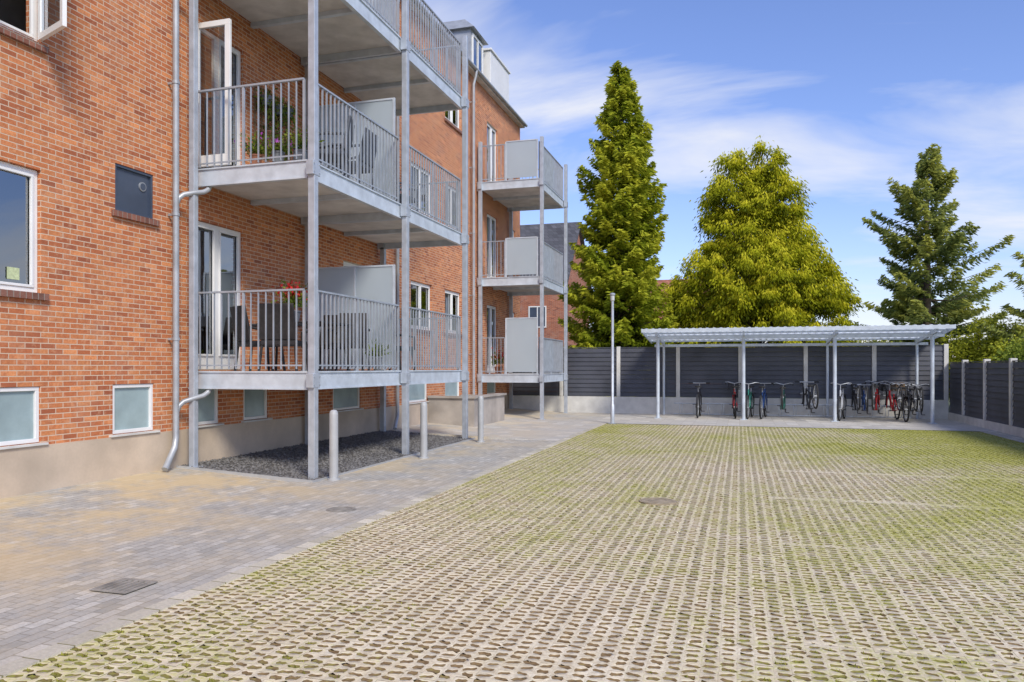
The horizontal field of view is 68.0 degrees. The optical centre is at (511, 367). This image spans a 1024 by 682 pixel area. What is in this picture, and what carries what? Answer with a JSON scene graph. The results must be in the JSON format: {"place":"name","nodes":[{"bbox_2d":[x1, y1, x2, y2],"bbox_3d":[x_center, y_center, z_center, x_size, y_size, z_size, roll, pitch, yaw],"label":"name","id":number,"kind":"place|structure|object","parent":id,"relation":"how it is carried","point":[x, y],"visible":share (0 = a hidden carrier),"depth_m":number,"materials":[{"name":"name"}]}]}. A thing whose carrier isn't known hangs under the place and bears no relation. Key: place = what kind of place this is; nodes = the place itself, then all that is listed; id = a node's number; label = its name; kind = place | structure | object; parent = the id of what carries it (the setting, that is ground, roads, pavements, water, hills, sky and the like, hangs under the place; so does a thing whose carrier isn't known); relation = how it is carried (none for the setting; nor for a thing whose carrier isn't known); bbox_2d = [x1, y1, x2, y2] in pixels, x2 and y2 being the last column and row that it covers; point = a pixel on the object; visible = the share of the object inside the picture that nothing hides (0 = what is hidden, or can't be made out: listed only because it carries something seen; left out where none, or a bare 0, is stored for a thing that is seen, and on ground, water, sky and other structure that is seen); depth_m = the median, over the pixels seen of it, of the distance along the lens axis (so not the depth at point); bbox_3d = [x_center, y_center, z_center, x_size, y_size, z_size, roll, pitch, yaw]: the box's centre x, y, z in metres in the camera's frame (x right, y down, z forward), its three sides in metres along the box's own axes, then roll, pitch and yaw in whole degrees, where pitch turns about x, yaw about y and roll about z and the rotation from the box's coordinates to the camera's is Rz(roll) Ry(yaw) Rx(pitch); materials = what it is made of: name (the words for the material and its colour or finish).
{"place":"outdoors","nodes":[
{"label":"outdoors","id":0,"kind":"place"},
{"bbox_2d":[0,438,556,665],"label":"pavement","id":1,"kind":"structure","parent":0,"point":[171,531],"depth_m":7.10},
{"bbox_2d":[89,578,157,593],"bbox_3d":[-2.662,1.502,5.207,0.300,0.015,0.300,0,0,17],"label":"drain grate","id":2,"kind":"object","parent":1,"relation":"on","point":[122,586],"visible":1,"depth_m":5.20,"materials":[{"name":"metal"}]},
{"bbox_2d":[178,430,471,479],"bbox_3d":[-2.718,1.430,13.265,2.110,0.117,6.350,0,0,17],"label":"gravel bed","id":3,"kind":"object","parent":1,"relation":"on","point":[295,458],"visible":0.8,"depth_m":12.14,"materials":[{"name":"grey gravel"}]},
{"bbox_2d":[176,438,475,482],"bbox_3d":[-2.708,1.434,13.247,2.140,0.152,6.380,0,0,17],"label":"gravel edging","id":4,"kind":"object","parent":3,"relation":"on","point":[257,475],"visible":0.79,"depth_m":10.30,"materials":[{"name":"concrete"}]},
{"bbox_2d":[327,410,339,480],"bbox_3d":[-2.385,1.035,10.151,0.170,0.940,0.170,0,0,17],"label":"bollard","id":5,"kind":"object","parent":1,"relation":"on","point":[333,445],"visible":1,"depth_m":10.10,"materials":[{"name":"metal"}]},
{"bbox_2d":[326,506,356,511],"bbox_3d":[-1.812,1.513,8.053,0.320,0.028,0.320,0,0,17],"label":"manhole cover","id":6,"kind":"object","parent":1,"relation":"on","point":[342,509],"visible":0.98,"depth_m":8.02,"materials":[{"name":"concrete"}]},
{"bbox_2d":[419,402,428,458],"bbox_3d":[-1.463,1.035,12.583,0.170,0.940,0.170,0,0,17],"label":"bollard","id":7,"kind":"object","parent":1,"relation":"on","point":[423,430],"visible":1,"depth_m":12.53,"materials":[{"name":"metal"}]},
{"bbox_2d":[477,396,484,442],"bbox_3d":[-0.631,1.035,15.291,0.170,0.940,0.170,0,0,17],"label":"bollard","id":8,"kind":"object","parent":1,"relation":"on","point":[480,419],"visible":1,"depth_m":15.24,"materials":[{"name":"metal"}]},
{"bbox_2d":[387,408,624,440],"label":"path","id":9,"kind":"structure","parent":0,"point":[520,424],"depth_m":19.02,"materials":[{"name":"grey concrete"}]},
{"bbox_2d":[427,393,506,426],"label":"stairwell wall","id":10,"kind":"structure","parent":9,"relation":"on","point":[447,410],"depth_m":18.91,"materials":[{"name":"concrete"}]},
{"bbox_2d":[0,424,1023,681],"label":"parking lot","id":11,"kind":"structure","parent":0,"point":[578,586],"depth_m":5.35,"materials":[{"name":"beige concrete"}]},
{"bbox_2d":[609,293,615,423],"bbox_3d":[2.713,-0.255,20.474,0.180,3.530,0.180,0,0,17],"label":"street lamp","id":12,"kind":"object","parent":11,"relation":"on","point":[612,405],"visible":1,"depth_m":20.45,"materials":[{"name":"metal"}]},
{"bbox_2d":[639,497,676,504],"bbox_3d":[1.649,1.513,8.567,0.420,0.028,0.420,0,0,17],"label":"manhole cover","id":13,"kind":"object","parent":11,"relation":"on","point":[658,501],"visible":1,"depth_m":8.51,"materials":[{"name":"concrete"}]},
{"bbox_2d":[58,384,1023,681],"bbox_3d":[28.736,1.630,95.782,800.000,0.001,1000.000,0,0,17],"label":"ground","id":14,"kind":"structure","parent":0,"point":[644,560],"depth_m":6.09,"materials":[{"name":"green plant"}]},
{"bbox_2d":[0,0,567,498],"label":"apartment building","id":15,"kind":"structure","parent":14,"relation":"on","point":[156,224],"depth_m":11.15,"materials":[{"name":"brick"}]},
{"bbox_2d":[0,161,48,300],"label":"window","id":16,"kind":"structure","parent":15,"relation":"in","point":[7,289],"depth_m":8.43,"materials":[{"name":"white paint"}]},
{"bbox_2d":[0,387,48,449],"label":"window","id":17,"kind":"structure","parent":15,"relation":"in","point":[19,406],"depth_m":8.29,"materials":[{"name":"glass"}]},
{"bbox_2d":[0,0,66,53],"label":"window","id":18,"kind":"structure","parent":15,"relation":"in","point":[29,39],"depth_m":8.36,"materials":[{"name":"white paint"}]},
{"bbox_2d":[109,384,159,436],"bbox_3d":[-4.912,0.540,9.815,0.150,0.652,0.820,0,0,17],"label":"window","id":19,"kind":"structure","parent":15,"relation":"in","point":[132,403],"depth_m":9.84,"materials":[{"name":"glass"}]},
{"bbox_2d":[198,389,223,427],"bbox_3d":[-4.512,0.540,11.147,0.150,0.652,0.680,0,0,17],"label":"window","id":20,"kind":"structure","parent":15,"relation":"in","point":[207,406],"depth_m":11.25,"materials":[{"name":"grey glass"}]},
{"bbox_2d":[198,18,231,167],"bbox_3d":[-4.282,-3.915,10.853,0.600,2.070,0.050,0,0,17],"label":"door leaf","id":21,"kind":"structure","parent":15,"relation":"in","point":[227,22],"depth_m":10.78,"materials":[{"name":"white paint"}]},
{"bbox_2d":[198,221,240,368],"bbox_3d":[-4.473,-1.055,11.443,0.074,2.162,1.142,0,0,17],"label":"balcony door","id":22,"kind":"structure","parent":15,"relation":"in","point":[216,231],"depth_m":11.48,"materials":[{"name":"white paint"}]},
{"bbox_2d":[201,29,240,167],"bbox_3d":[-4.473,-3.905,11.443,0.074,2.162,1.142,0,0,17],"label":"balcony door","id":23,"kind":"structure","parent":15,"relation":"in","point":[216,43],"depth_m":11.48,"materials":[{"name":"white paint"}]},
{"bbox_2d":[234,132,270,163],"bbox_3d":[-3.646,-3.104,10.777,0.489,0.608,0.514,0,0,41],"label":"potted plant","id":24,"kind":"object","parent":15,"relation":"on","point":[255,148],"visible":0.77,"depth_m":10.75,"materials":[{"name":"green plant"}]},
{"bbox_2d":[241,389,272,422],"bbox_3d":[-4.169,0.540,12.291,0.150,0.652,0.770,0,0,17],"label":"window","id":25,"kind":"structure","parent":15,"relation":"in","point":[254,400],"depth_m":12.32,"materials":[{"name":"glass"}]},
{"bbox_2d":[230,305,285,370],"bbox_3d":[-3.786,-0.424,11.283,0.642,0.952,0.624,0,0,-42],"label":"armchair","id":26,"kind":"object","parent":15,"relation":"on","point":[239,329],"visible":0.4,"depth_m":11.12,"materials":[{"name":"wicker"}]},
{"bbox_2d":[253,82,287,160],"bbox_3d":[-4.003,-4.040,12.633,0.030,1.100,1.000,0,0,17],"label":"wall trellis","id":27,"kind":"object","parent":15,"relation":"attached to","point":[261,112],"depth_m":12.37,"materials":[{"name":"wood"}]},
{"bbox_2d":[253,87,284,121],"bbox_3d":[-3.988,-4.239,12.239,0.529,0.668,0.576,0,0,-7],"label":"potted plant","id":28,"kind":"object","parent":27,"relation":"attached to","point":[262,100],"visible":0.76,"depth_m":12.24,"materials":[{"name":"green plant"}]},
{"bbox_2d":[256,124,286,160],"bbox_3d":[-3.917,-3.693,12.344,0.576,0.680,0.492,0,0,17],"label":"potted plant","id":29,"kind":"object","parent":27,"relation":"attached to","point":[270,132],"visible":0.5,"depth_m":12.31,"materials":[{"name":"green plant"}]},
{"bbox_2d":[267,97,294,126],"bbox_3d":[-3.886,-4.160,12.618,0.542,0.713,0.522,0,0,17],"label":"potted plant","id":30,"kind":"object","parent":27,"relation":"attached to","point":[277,109],"visible":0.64,"depth_m":12.57,"materials":[{"name":"green plant"}]},
{"bbox_2d":[269,130,294,160],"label":"potted plant","id":31,"kind":"object","parent":27,"relation":"attached to","point":[291,152],"visible":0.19,"depth_m":12.75,"materials":[{"name":"green plant"}]},
{"bbox_2d":[278,101,301,131],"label":"potted plant","id":32,"kind":"object","parent":27,"relation":"attached to","point":[292,111],"visible":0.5,"depth_m":12.86,"materials":[{"name":"green plant"}]},
{"bbox_2d":[259,133,295,161],"bbox_3d":[-3.268,-3.037,10.647,0.530,0.474,0.567,0,0,17],"label":"potted plant","id":33,"kind":"object","parent":15,"relation":"on","point":[276,147],"visible":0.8,"depth_m":10.57,"materials":[{"name":"green plant"}]},
{"bbox_2d":[256,303,307,370],"bbox_3d":[-3.292,-0.424,10.921,0.624,0.952,0.642,0,0,3],"label":"armchair","id":34,"kind":"object","parent":15,"relation":"on","point":[276,325],"visible":0.69,"depth_m":10.66,"materials":[{"name":"wicker"}]},
{"bbox_2d":[282,118,324,159],"bbox_3d":[-2.898,-3.149,10.607,0.573,0.699,0.556,0,0,17],"label":"potted plant","id":35,"kind":"object","parent":15,"relation":"on","point":[299,144],"visible":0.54,"depth_m":10.53,"materials":[{"name":"green plant"}]},
{"bbox_2d":[275,321,351,370],"bbox_3d":[-3.041,-0.315,11.614,0.850,0.731,0.850,0,0,17],"label":"table","id":36,"kind":"object","parent":15,"relation":"on","point":[276,350],"visible":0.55,"depth_m":11.35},
{"bbox_2d":[270,279,307,321],"bbox_3d":[-3.316,-1.027,11.536,0.686,0.693,0.552,0,0,-9],"label":"potted plant","id":37,"kind":"object","parent":36,"relation":"on","point":[293,296],"visible":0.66,"depth_m":11.48,"materials":[{"name":"green plant"}]},
{"bbox_2d":[290,142,336,168],"bbox_3d":[-3.094,-3.165,12.308,0.700,0.731,0.700,0,0,17],"label":"table","id":38,"kind":"object","parent":15,"relation":"on","point":[294,158],"visible":0.19,"depth_m":12.06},
{"bbox_2d":[301,315,347,370],"bbox_3d":[-3.093,-0.424,12.659,0.624,0.952,0.642,0,0,17],"label":"armchair","id":39,"kind":"object","parent":15,"relation":"on","point":[324,329],"visible":0.35,"depth_m":12.89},
{"bbox_2d":[319,115,354,178],"bbox_3d":[-2.732,-3.274,11.482,0.642,0.952,0.624,0,0,-5],"label":"armchair","id":40,"kind":"object","parent":15,"relation":"on","point":[349,120],"visible":0.34,"depth_m":11.32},
{"bbox_2d":[327,313,369,370],"bbox_3d":[-2.615,-0.424,12.201,0.624,0.952,0.642,0,0,0],"label":"armchair","id":41,"kind":"object","parent":15,"relation":"on","point":[362,369],"visible":0.58,"depth_m":12.41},
{"bbox_2d":[333,387,363,411],"bbox_3d":[-3.314,0.540,15.141,0.150,0.652,1.220,0,0,17],"label":"window","id":42,"kind":"structure","parent":15,"relation":"in","point":[343,398],"depth_m":15.16,"materials":[{"name":"glass"}]},
{"bbox_2d":[329,127,375,189],"bbox_3d":[-2.531,-3.274,12.142,0.642,0.952,0.624,0,0,13],"label":"armchair","id":43,"kind":"object","parent":15,"relation":"on","point":[362,156],"visible":0.3,"depth_m":12.00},
{"bbox_2d":[343,261,366,368],"bbox_3d":[-3.245,-1.045,15.538,0.074,2.142,1.092,0,0,17],"label":"balcony door","id":44,"kind":"structure","parent":15,"relation":"in","point":[344,263],"depth_m":15.29,"materials":[{"name":"white paint"}]},
{"bbox_2d":[365,340,390,370],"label":"potted plant","id":45,"kind":"object","parent":15,"relation":"on","point":[378,369],"visible":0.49,"depth_m":12.63,"materials":[{"name":"green plant"}]},
{"bbox_2d":[389,334,414,369],"bbox_3d":[-2.199,-0.424,14.026,0.642,0.952,0.624,0,0,21],"label":"armchair","id":46,"kind":"object","parent":15,"relation":"on","point":[400,352],"visible":0.19,"depth_m":13.71,"materials":[{"name":"wicker"}]},
{"bbox_2d":[395,181,417,211],"bbox_3d":[-2.179,-3.274,14.438,0.642,0.952,0.624,0,0,21],"label":"armchair","id":47,"kind":"object","parent":15,"relation":"on","point":[409,196],"visible":0.12,"depth_m":14.45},
{"bbox_2d":[409,384,428,403],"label":"window","id":48,"kind":"structure","parent":15,"relation":"in","point":[417,392],"depth_m":18.53,"materials":[{"name":"glass"}]},
{"bbox_2d":[411,281,429,333],"bbox_3d":[-2.255,-1.471,18.686,0.160,1.231,1.420,0,0,17],"label":"window","id":49,"kind":"structure","parent":15,"relation":"in","point":[419,285],"depth_m":18.68,"materials":[{"name":"white paint"}]},
{"bbox_2d":[411,162,430,217],"bbox_3d":[-2.337,-4.322,18.711,0.330,1.235,1.420,0,0,17],"label":"window","id":50,"kind":"structure","parent":15,"relation":"in","point":[411,162],"depth_m":18.68,"materials":[{"name":"white paint"}]},
{"bbox_2d":[445,382,458,395],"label":"window","id":51,"kind":"structure","parent":15,"relation":"in","point":[451,389],"depth_m":20.81,"materials":[{"name":"glass"}]},
{"bbox_2d":[444,290,461,336],"bbox_3d":[-1.719,-1.473,20.770,0.330,1.235,1.320,0,0,17],"label":"window","id":52,"kind":"structure","parent":15,"relation":"in","point":[449,294],"depth_m":20.98,"materials":[{"name":"white paint"}]},
{"bbox_2d":[444,110,461,134],"bbox_3d":[-1.638,-7.160,20.746,0.160,1.231,1.320,0,0,17],"label":"window","id":53,"kind":"structure","parent":15,"relation":"in","point":[450,121],"depth_m":20.77,"materials":[{"name":"white paint"}]},
{"bbox_2d":[487,382,494,393],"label":"window","id":54,"kind":"structure","parent":15,"relation":"in","point":[490,385],"depth_m":23.99,"materials":[{"name":"grey glass"}]},
{"bbox_2d":[487,305,495,372],"bbox_3d":[-0.695,-0.895,24.038,0.074,2.122,1.042,0,0,17],"label":"balcony door","id":55,"kind":"structure","parent":15,"relation":"in","point":[490,307],"depth_m":24.08,"materials":[{"name":"white paint"}]},
{"bbox_2d":[487,214,495,277],"bbox_3d":[-0.776,-3.745,24.063,0.244,2.130,1.042,0,0,17],"label":"balcony door","id":56,"kind":"structure","parent":15,"relation":"in","point":[489,220],"depth_m":24.34,"materials":[{"name":"white paint"}]},
{"bbox_2d":[487,123,495,180],"bbox_3d":[-0.695,-6.585,24.038,0.074,2.122,1.042,0,0,17],"label":"balcony door","id":57,"kind":"structure","parent":15,"relation":"in","point":[491,129],"depth_m":24.08,"materials":[{"name":"white paint"}]},
{"bbox_2d":[486,346,503,373],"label":"potted plant","id":58,"kind":"object","parent":15,"relation":"on","point":[500,356],"visible":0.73,"depth_m":22.92,"materials":[{"name":"green plant"}]},
{"bbox_2d":[0,423,605,680],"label":"kerb","id":59,"kind":"structure","parent":14,"relation":"on","point":[19,664],"depth_m":5.22,"materials":[{"name":"concrete"}]},
{"bbox_2d":[557,60,678,396],"bbox_3d":[4.158,-4.914,29.173,5.074,13.385,5.817,0,0,17],"label":"conifer tree","id":60,"kind":"object","parent":14,"relation":"on","point":[622,228],"visible":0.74,"depth_m":28.17,"materials":[{"name":"green plant"}]},
{"bbox_2d":[513,344,948,418],"bbox_3d":[6.063,0.460,24.282,14.060,2.300,0.140,0,0,17],"label":"fence","id":61,"kind":"object","parent":14,"relation":"on","point":[589,373],"visible":0.59,"depth_m":24.00,"materials":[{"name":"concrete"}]},
{"bbox_2d":[661,135,866,379],"bbox_3d":[9.120,-3.699,28.515,8.130,10.619,5.279,0,0,17],"label":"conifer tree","id":62,"kind":"object","parent":14,"relation":"on","point":[761,250],"visible":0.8,"depth_m":28.31,"materials":[{"name":"green plant"}]},
{"bbox_2d":[844,143,1023,399],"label":"conifer tree","id":63,"kind":"object","parent":14,"relation":"on","point":[915,296],"visible":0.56,"depth_m":29.54,"materials":[{"name":"green plant"}]},
{"bbox_2d":[922,310,1023,378],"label":"shrub","id":64,"kind":"object","parent":14,"relation":"on","point":[970,348],"visible":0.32,"depth_m":26.56,"materials":[{"name":"green plant"}]},
{"bbox_2d":[948,358,1023,437],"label":"fence","id":65,"kind":"object","parent":14,"relation":"on","point":[987,393],"visible":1,"depth_m":18.61,"materials":[{"name":"wood"}]},
{"bbox_2d":[969,334,1023,373],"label":"shrub","id":66,"kind":"object","parent":14,"relation":"on","point":[994,349],"visible":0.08,"depth_m":23.36,"materials":[{"name":"green plant"}]},
{"bbox_2d":[976,251,1023,343],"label":"conifer tree","id":67,"kind":"object","parent":14,"relation":"on","point":[1017,312],"visible":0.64,"depth_m":25.10,"materials":[{"name":"green plant"}]},
{"bbox_2d":[980,431,1023,442],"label":"edge kerb","id":68,"kind":"structure","parent":14,"relation":"on","point":[1009,436],"depth_m":16.75,"materials":[{"name":"concrete"}]},
{"bbox_2d":[989,331,1023,361],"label":"shrub","id":69,"kind":"object","parent":14,"relation":"on","point":[1018,353],"visible":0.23,"depth_m":20.95,"materials":[{"name":"green plant"}]},
{"bbox_2d":[520,222,591,361],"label":"house","id":70,"kind":"structure","parent":0,"point":[553,304],"depth_m":46.52,"materials":[{"name":"brick"}]},
{"bbox_2d":[528,306,545,327],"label":"window","id":71,"kind":"structure","parent":70,"relation":"in","point":[533,311],"depth_m":45.51,"materials":[{"name":"white paint"}]},
{"bbox_2d":[628,279,687,326],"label":"house","id":72,"kind":"structure","parent":0,"point":[659,282],"depth_m":63.33,"materials":[{"name":"brick"}]},
{"bbox_2d":[419,0,1023,356],"label":"sky","id":73,"kind":"structure","parent":0,"point":[852,91],"materials":[{"name":"blue"}]},
{"bbox_2d":[604,413,997,431],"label":"shelter pavement","id":74,"kind":"structure","parent":0,"point":[823,422],"depth_m":20.83,"materials":[{"name":"grey concrete"}]},
{"bbox_2d":[689,382,709,417],"bbox_3d":[5.703,0.982,23.149,0.654,1.064,1.748,0,0,18],"label":"bicycle","id":75,"kind":"object","parent":74,"relation":"on","point":[698,404],"visible":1,"depth_m":22.97,"materials":[{"name":"metal"}]},
{"bbox_2d":[725,381,740,418],"bbox_3d":[6.747,0.970,22.973,0.580,1.088,1.748,0,0,15],"label":"bicycle","id":76,"kind":"object","parent":74,"relation":"on","point":[734,401],"visible":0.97,"depth_m":22.74,"materials":[{"name":"metal"}]},
{"bbox_2d":[739,382,759,418],"bbox_3d":[7.107,0.970,22.664,0.580,1.088,1.748,0,0,24],"label":"bicycle","id":77,"kind":"object","parent":74,"relation":"on","point":[751,404],"visible":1,"depth_m":22.47,"materials":[{"name":"metal"}]},
{"bbox_2d":[753,382,772,418],"bbox_3d":[7.520,0.982,22.691,0.654,1.064,1.748,0,0,25],"label":"bicycle","id":78,"kind":"object","parent":74,"relation":"on","point":[762,397],"visible":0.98,"depth_m":22.46,"materials":[{"name":"metal"}]},
{"bbox_2d":[773,383,792,412],"bbox_3d":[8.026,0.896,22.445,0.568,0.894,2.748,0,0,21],"label":"bicycle","id":79,"kind":"object","parent":74,"relation":"on","point":[782,405],"visible":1,"depth_m":22.15,"materials":[{"name":"metal"}]},
{"bbox_2d":[674,403,910,417],"bbox_3d":[8.362,1.295,23.000,6.800,0.370,0.276,0,0,17],"label":"bike rack","id":80,"kind":"object","parent":74,"relation":"on","point":[823,415],"visible":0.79,"depth_m":23.00,"materials":[{"name":"metal"}]},
{"bbox_2d":[641,324,955,423],"bbox_3d":[8.059,0.186,22.232,8.160,2.647,2.720,0,0,17],"label":"bike shelter","id":81,"kind":"object","parent":74,"relation":"on","point":[918,334],"visible":1,"depth_m":21.86,"materials":[{"name":"metal"}]},
{"bbox_2d":[795,381,818,412],"bbox_3d":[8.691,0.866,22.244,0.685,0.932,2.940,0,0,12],"label":"bicycle","id":82,"kind":"object","parent":74,"relation":"on","point":[810,397],"visible":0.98,"depth_m":22.02,"materials":[{"name":"metal"}]},
{"bbox_2d":[831,382,852,420],"bbox_3d":[9.520,0.970,21.893,0.580,1.088,1.748,0,0,30],"label":"bicycle","id":83,"kind":"object","parent":74,"relation":"on","point":[842,408],"visible":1,"depth_m":21.69,"materials":[{"name":"metal"}]},
{"bbox_2d":[842,383,860,413],"bbox_3d":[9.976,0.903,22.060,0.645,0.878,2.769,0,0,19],"label":"bicycle","id":84,"kind":"object","parent":74,"relation":"on","point":[856,398],"visible":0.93,"depth_m":21.76,"materials":[{"name":"metal"}]},
{"bbox_2d":[853,384,875,413],"bbox_3d":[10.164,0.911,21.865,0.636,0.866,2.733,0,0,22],"label":"bicycle","id":85,"kind":"object","parent":74,"relation":"on","point":[865,397],"visible":0.98,"depth_m":21.66,"materials":[{"name":"metal"}]},
{"bbox_2d":[865,381,887,413],"bbox_3d":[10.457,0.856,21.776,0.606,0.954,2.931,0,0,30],"label":"bicycle","id":86,"kind":"object","parent":74,"relation":"on","point":[875,396],"visible":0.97,"depth_m":21.64,"materials":[{"name":"red metal"}]},
{"bbox_2d":[880,383,902,414],"bbox_3d":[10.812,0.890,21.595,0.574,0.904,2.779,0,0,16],"label":"bicycle","id":87,"kind":"object","parent":74,"relation":"on","point":[885,388],"visible":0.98,"depth_m":21.44,"materials":[{"name":"red metal"}]},
{"bbox_2d":[889,382,911,421],"bbox_3d":[11.056,0.970,21.535,0.580,1.088,1.748,0,0,15],"label":"bicycle","id":88,"kind":"object","parent":74,"relation":"on","point":[905,398],"visible":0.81,"depth_m":21.26,"materials":[{"name":"metal"}]},
{"bbox_2d":[897,385,918,414],"bbox_3d":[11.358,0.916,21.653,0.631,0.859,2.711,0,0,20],"label":"bicycle","id":89,"kind":"object","parent":74,"relation":"on","point":[912,399],"visible":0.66,"depth_m":21.25,"materials":[{"name":"metal"}]},
{"bbox_2d":[907,384,929,414],"bbox_3d":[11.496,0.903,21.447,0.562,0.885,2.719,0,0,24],"label":"bicycle","id":90,"kind":"object","parent":74,"relation":"on","point":[921,399],"visible":0.74,"depth_m":21.02,"materials":[{"name":"silver metal"}]},
{"bbox_2d":[850,340,891,365],"bbox_3d":[13.975,0.080,30.452,3.618,3.061,2.980,0,0,17],"label":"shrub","id":91,"kind":"object","parent":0,"point":[860,341],"visible":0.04,"depth_m":30.59,"materials":[{"name":"green plant"}]}
]}

